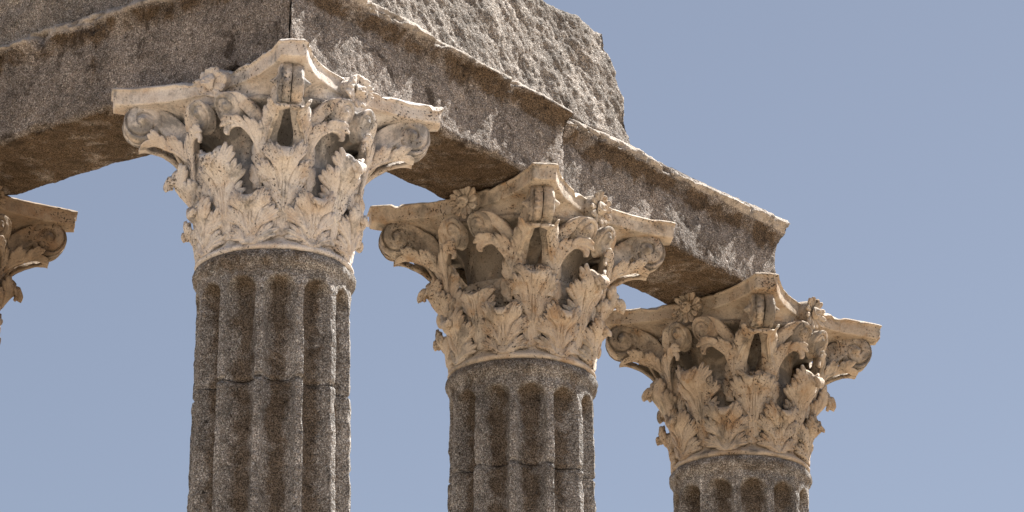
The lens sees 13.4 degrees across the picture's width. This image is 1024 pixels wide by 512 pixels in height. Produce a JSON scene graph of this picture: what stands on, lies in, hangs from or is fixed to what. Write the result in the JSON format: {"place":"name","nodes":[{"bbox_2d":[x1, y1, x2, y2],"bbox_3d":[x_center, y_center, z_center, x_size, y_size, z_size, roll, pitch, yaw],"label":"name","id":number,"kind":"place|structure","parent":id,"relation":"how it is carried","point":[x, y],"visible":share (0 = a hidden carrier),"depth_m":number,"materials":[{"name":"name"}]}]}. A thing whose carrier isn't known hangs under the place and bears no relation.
{"place":"outdoors","nodes":[
{"label":"outdoors","id":0,"kind":"place"},
{"bbox_2d":[111,38,443,511],"bbox_3d":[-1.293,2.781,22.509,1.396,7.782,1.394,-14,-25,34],"label":"column","id":1,"kind":"structure","parent":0,"point":[280,154],"depth_m":23.16,"materials":[{"name":"stone"}]},
{"bbox_2d":[0,0,290,194],"bbox_3d":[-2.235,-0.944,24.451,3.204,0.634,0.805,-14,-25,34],"label":"architrave block","id":2,"kind":"structure","parent":1,"relation":"on","point":[60,120],"depth_m":24.15,"materials":[{"name":"stone"}]},
{"bbox_2d":[0,0,133,44],"bbox_3d":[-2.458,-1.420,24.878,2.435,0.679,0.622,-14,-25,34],"label":"frieze block","id":3,"kind":"structure","parent":2,"relation":"on","point":[19,19],"depth_m":24.66,"materials":[{"name":"stone"}]},
{"bbox_2d":[289,0,573,198],"bbox_3d":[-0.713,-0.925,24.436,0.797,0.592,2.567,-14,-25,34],"label":"architrave block","id":4,"kind":"structure","parent":1,"relation":"on","point":[497,127],"depth_m":24.44,"materials":[{"name":"stone"}]},
{"bbox_2d":[369,0,629,143],"bbox_3d":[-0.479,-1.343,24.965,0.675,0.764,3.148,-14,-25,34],"label":"frieze block","id":5,"kind":"structure","parent":4,"relation":"on","point":[559,56],"depth_m":25.31,"materials":[{"name":"stone"}]},
{"bbox_2d":[0,0,1023,511],"label":"sky","id":6,"kind":"structure","parent":0,"point":[887,135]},
{"bbox_2d":[367,162,675,511],"bbox_3d":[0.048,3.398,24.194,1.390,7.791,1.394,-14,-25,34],"label":"column","id":7,"kind":"structure","parent":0,"point":[526,272],"depth_m":24.92,"materials":[{"name":"stone"}]},
{"bbox_2d":[562,118,789,303],"bbox_3d":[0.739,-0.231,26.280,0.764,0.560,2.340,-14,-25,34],"label":"architrave block","id":8,"kind":"structure","parent":7,"relation":"on","point":[721,241],"depth_m":26.25,"materials":[{"name":"stone"}]},
{"bbox_2d":[604,272,881,511],"bbox_3d":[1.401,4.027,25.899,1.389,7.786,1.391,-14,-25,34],"label":"column","id":9,"kind":"structure","parent":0,"point":[738,396],"depth_m":26.67,"materials":[{"name":"brown stone"}]},
{"bbox_3d":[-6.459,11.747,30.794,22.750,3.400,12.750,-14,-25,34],"label":"podium","id":10,"kind":"structure","parent":0,"visible":0},
{"bbox_2d":[0,186,77,342],"bbox_3d":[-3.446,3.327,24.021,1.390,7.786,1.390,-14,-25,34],"label":"column","id":11,"kind":"structure","parent":10,"relation":"on","point":[32,234],"depth_m":25.28,"materials":[{"name":"grey stone"}]}
]}

